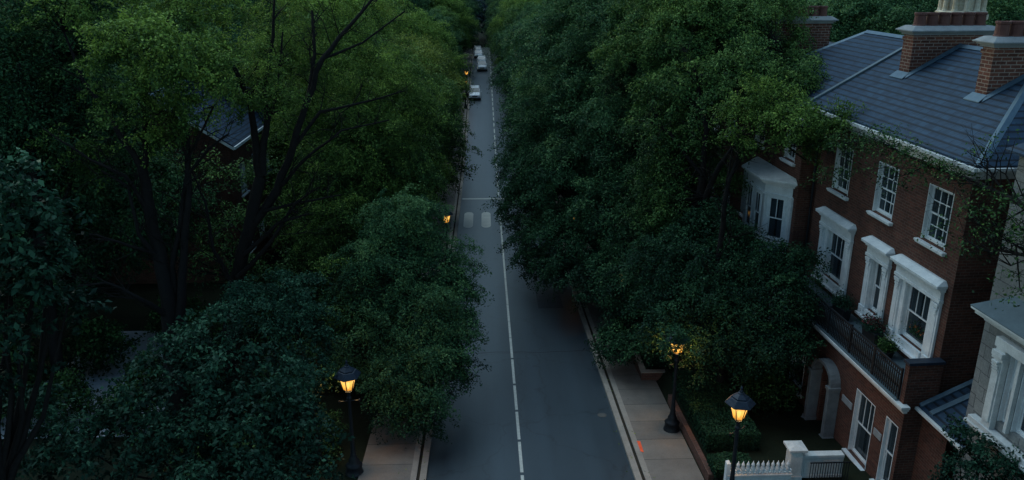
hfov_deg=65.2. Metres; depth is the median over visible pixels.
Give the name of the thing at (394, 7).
street tree
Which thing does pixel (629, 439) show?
gutter seam
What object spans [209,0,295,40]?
street tree
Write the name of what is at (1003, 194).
garden tree
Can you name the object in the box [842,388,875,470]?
window
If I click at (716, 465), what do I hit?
clipped hedge
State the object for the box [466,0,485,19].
street tree
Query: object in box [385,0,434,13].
street tree
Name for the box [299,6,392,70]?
street tree
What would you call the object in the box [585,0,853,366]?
garden tree
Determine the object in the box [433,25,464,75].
street tree
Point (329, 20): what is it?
tall tree
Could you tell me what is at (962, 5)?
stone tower
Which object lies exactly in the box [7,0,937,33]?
wood
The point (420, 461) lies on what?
gutter seam
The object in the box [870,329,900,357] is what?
flower box
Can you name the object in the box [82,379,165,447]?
garden shrub
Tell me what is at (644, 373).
raised planter
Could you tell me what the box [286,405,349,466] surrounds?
garden shrub
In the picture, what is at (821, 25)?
brick house
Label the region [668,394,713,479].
garden wall
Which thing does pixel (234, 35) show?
street tree
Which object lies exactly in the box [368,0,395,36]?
street tree
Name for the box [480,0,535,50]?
street tree
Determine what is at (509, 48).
street tree
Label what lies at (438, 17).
street tree
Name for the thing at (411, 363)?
street tree
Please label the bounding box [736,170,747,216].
window
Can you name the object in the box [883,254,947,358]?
window
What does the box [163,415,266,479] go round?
garden shrub
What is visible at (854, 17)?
street tree
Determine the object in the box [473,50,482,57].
parked car
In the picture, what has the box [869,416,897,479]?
window
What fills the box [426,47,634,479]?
road
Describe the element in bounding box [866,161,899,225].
window
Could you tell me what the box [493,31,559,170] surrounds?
street tree
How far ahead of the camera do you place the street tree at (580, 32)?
45.35 m
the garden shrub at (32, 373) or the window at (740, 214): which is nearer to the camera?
the garden shrub at (32, 373)
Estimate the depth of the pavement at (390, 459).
31.74 m
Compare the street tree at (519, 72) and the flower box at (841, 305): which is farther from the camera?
the street tree at (519, 72)
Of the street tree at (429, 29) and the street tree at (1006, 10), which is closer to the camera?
the street tree at (1006, 10)
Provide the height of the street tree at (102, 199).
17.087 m
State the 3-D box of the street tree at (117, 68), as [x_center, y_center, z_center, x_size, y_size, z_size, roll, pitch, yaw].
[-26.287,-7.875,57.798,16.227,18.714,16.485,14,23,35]
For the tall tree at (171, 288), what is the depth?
32.24 m
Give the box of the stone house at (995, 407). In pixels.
[953,143,1023,479]
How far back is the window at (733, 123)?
43.86 m
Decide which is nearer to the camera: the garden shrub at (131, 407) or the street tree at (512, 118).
the garden shrub at (131, 407)
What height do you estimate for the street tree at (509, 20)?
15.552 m
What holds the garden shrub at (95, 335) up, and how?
on the ground
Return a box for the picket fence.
[724,460,792,479]
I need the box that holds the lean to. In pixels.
[911,379,972,479]
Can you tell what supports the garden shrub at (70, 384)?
on the ground
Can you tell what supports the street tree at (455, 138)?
on the ground
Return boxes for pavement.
[358,49,471,479]
[549,193,703,479]
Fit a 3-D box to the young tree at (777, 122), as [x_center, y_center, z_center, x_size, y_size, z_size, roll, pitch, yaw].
[10.630,0.164,33.877,6.319,14.254,5.279,-1,19,-2]
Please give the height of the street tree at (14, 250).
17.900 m
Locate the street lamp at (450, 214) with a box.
[443,207,452,267]
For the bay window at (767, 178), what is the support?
in the brick house at (778, 203)
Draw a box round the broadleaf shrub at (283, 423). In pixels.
[2,301,354,479]
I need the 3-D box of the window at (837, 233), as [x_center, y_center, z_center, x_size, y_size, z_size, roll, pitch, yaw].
[13.297,0.495,33.094,0.619,3.185,2.874,-2,19,-5]
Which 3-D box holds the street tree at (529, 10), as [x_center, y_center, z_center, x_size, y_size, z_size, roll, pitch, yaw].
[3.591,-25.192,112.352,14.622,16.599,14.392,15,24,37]
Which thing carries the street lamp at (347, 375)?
on the ground
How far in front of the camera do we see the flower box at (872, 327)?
29.14 m
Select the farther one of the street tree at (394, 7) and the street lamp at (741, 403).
the street tree at (394, 7)
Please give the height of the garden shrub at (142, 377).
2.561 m
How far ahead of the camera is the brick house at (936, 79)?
28.32 m
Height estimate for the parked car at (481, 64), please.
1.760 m
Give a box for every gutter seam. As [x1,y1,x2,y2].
[416,50,472,479]
[572,276,644,479]
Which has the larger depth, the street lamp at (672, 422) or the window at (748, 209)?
the window at (748, 209)
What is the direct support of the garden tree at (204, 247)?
on the ground
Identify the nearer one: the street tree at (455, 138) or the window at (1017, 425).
the window at (1017, 425)
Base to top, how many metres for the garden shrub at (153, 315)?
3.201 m
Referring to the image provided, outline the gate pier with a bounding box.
[783,440,850,479]
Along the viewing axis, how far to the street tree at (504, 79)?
87.05 m
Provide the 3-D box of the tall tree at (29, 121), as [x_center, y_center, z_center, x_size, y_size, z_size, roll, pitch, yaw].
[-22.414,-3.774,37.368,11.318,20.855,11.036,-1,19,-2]
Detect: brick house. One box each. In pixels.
[91,80,290,283]
[689,6,838,276]
[729,30,903,340]
[773,12,1023,479]
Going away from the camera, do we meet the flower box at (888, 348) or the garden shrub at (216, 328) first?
the flower box at (888, 348)
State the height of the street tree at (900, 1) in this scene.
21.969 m
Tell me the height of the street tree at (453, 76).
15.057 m
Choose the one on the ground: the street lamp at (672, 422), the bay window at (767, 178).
the street lamp at (672, 422)
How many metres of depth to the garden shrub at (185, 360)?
36.47 m
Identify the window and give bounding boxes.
[239,161,249,197]
[725,106,736,136]
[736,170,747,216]
[739,157,796,321]
[744,183,753,225]
[752,189,761,233]
[755,110,764,149]
[765,195,786,240]
[779,123,797,166]
[789,339,805,398]
[811,206,856,296]
[826,144,853,200]
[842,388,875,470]
[854,235,894,323]
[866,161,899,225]
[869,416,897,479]
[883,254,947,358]
[913,183,954,256]
[997,356,1017,421]
[1010,374,1023,437]
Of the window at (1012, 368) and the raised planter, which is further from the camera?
the raised planter
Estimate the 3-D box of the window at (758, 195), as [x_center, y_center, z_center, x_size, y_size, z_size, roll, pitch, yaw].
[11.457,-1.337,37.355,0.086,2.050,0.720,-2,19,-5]
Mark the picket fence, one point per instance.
(779, 472)
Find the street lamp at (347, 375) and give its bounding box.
[334,360,363,477]
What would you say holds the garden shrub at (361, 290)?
on the ground
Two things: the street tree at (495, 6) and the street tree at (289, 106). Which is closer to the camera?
the street tree at (289, 106)
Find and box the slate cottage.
[1,179,105,295]
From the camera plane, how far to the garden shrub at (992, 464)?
22.05 m
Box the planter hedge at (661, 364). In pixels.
[637,341,674,368]
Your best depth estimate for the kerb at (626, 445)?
35.22 m
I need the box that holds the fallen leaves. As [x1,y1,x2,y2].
[398,140,655,479]
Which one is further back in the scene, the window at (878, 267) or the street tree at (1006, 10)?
the street tree at (1006, 10)
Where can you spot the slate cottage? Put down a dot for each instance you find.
(81, 266)
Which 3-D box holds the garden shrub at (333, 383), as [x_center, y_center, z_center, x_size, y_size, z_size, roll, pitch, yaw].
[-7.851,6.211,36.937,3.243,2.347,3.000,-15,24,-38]
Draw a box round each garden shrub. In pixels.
[0,348,50,435]
[28,367,109,434]
[43,314,150,383]
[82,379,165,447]
[111,348,189,394]
[140,287,209,343]
[158,350,227,407]
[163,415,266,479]
[183,314,249,359]
[209,265,348,467]
[217,263,297,319]
[220,295,315,353]
[240,331,336,390]
[244,370,333,431]
[268,244,339,289]
[283,277,343,326]
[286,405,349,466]
[311,312,367,365]
[313,353,366,396]
[344,288,373,315]
[922,412,1023,479]
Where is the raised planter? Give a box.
[631,348,664,380]
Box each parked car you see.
[468,85,481,99]
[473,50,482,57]
[476,59,487,70]
[477,55,485,62]
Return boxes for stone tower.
[935,0,988,19]
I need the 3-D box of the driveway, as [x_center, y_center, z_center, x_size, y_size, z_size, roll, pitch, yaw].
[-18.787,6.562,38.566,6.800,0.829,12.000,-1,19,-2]
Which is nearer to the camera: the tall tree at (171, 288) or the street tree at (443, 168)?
the tall tree at (171, 288)
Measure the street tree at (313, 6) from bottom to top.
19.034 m
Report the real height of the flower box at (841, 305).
1.247 m
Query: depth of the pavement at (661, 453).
33.86 m
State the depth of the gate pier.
28.36 m
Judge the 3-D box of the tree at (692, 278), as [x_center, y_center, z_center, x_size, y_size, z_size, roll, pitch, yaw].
[8.780,3.072,34.357,8.392,8.595,9.108,-1,19,-2]
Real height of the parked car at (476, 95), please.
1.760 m
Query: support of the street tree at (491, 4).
on the ground
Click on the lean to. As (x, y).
(931, 447)
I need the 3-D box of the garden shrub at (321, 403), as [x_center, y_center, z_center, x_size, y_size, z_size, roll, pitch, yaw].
[-9.894,6.861,33.812,3.832,2.774,3.546,17,25,41]
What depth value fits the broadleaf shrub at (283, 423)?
22.23 m
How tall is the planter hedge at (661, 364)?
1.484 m
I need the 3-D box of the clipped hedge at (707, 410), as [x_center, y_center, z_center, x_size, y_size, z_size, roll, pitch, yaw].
[8.287,7.025,33.096,2.165,1.415,5.806,-1,19,-2]
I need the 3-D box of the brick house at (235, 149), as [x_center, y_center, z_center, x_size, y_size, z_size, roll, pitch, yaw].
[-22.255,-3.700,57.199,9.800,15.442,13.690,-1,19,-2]
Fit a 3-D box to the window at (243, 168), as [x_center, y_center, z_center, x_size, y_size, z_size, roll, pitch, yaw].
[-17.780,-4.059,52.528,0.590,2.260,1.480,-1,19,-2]
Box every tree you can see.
[0,0,150,380]
[0,23,220,337]
[0,147,20,289]
[0,147,116,479]
[4,0,269,429]
[63,144,305,293]
[78,0,259,111]
[148,0,254,70]
[178,0,463,384]
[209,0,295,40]
[221,20,351,230]
[266,99,454,293]
[284,48,463,235]
[296,0,387,36]
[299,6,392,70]
[310,181,494,447]
[349,44,481,195]
[367,0,406,17]
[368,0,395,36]
[377,7,477,114]
[381,31,476,149]
[382,39,469,161]
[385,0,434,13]
[415,8,465,68]
[418,0,480,51]
[428,4,468,59]
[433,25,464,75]
[450,0,482,51]
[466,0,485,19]
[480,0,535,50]
[480,0,705,371]
[481,0,496,25]
[482,0,498,39]
[485,7,504,59]
[486,0,550,66]
[486,0,557,96]
[486,1,542,77]
[488,4,562,109]
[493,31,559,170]
[496,12,537,114]
[498,44,536,149]
[501,33,689,248]
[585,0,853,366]
[613,195,832,390]
[638,24,762,196]
[694,69,865,384]
[800,121,1023,310]
[805,0,923,41]
[872,0,913,25]
[886,0,932,12]
[887,0,938,24]
[899,0,1023,33]
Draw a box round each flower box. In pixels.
[828,284,856,320]
[854,307,892,345]
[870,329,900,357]
[903,319,923,341]
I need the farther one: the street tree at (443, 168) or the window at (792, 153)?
the street tree at (443, 168)
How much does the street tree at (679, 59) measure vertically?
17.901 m
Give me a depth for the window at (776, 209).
36.35 m
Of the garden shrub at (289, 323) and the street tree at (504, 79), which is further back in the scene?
the street tree at (504, 79)
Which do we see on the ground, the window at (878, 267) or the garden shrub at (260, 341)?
the garden shrub at (260, 341)
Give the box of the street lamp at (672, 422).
[663,326,690,432]
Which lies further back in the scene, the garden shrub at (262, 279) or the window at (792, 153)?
the garden shrub at (262, 279)
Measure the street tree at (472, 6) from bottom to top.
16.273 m
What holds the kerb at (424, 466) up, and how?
on the ground
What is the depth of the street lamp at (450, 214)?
53.32 m
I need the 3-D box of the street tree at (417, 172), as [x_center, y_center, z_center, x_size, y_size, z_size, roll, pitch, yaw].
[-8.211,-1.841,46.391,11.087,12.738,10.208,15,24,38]
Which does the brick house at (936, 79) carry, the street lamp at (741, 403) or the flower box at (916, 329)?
the flower box at (916, 329)
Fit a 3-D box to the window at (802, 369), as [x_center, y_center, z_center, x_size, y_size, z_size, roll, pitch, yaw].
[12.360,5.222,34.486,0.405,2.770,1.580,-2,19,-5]
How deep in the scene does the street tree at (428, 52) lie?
73.62 m
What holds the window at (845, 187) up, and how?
in the brick house at (936, 79)
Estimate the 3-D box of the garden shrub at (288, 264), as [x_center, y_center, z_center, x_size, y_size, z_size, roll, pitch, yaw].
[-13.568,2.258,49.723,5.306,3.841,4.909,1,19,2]
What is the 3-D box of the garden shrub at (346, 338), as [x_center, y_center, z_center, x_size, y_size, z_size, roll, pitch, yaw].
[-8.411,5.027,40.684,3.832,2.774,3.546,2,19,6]
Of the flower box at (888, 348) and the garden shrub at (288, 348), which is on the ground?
the garden shrub at (288, 348)
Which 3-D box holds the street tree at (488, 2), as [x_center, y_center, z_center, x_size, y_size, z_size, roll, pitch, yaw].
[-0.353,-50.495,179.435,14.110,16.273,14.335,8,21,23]
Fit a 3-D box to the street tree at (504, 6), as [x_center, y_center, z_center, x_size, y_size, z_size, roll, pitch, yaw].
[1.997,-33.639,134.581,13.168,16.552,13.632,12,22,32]
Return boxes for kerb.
[419,52,472,479]
[568,269,641,479]
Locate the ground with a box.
[0,2,871,479]
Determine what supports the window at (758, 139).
in the brick house at (778, 203)
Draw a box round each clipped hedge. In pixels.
[671,370,760,452]
[707,451,755,479]
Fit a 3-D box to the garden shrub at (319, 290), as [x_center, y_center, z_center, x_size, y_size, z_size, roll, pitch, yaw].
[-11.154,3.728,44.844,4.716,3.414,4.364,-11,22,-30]
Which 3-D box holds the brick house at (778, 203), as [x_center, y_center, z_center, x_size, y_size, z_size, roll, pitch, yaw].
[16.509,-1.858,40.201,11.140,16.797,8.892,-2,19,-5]
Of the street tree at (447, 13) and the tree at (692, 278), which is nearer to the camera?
the tree at (692, 278)
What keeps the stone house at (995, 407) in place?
on the ground
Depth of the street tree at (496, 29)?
145.17 m
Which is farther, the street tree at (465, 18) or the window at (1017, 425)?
the street tree at (465, 18)
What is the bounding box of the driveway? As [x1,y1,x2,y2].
[0,331,213,438]
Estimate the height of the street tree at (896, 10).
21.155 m
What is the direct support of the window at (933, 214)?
in the brick house at (936, 79)
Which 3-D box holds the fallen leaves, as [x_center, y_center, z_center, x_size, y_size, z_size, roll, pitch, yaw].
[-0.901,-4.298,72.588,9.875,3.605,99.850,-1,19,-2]
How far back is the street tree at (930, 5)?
81.05 m
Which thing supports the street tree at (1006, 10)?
on the ground
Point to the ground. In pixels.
(780, 426)
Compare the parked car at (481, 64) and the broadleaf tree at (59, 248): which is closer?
the broadleaf tree at (59, 248)
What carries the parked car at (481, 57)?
on the road
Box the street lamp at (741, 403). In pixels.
[724,386,755,479]

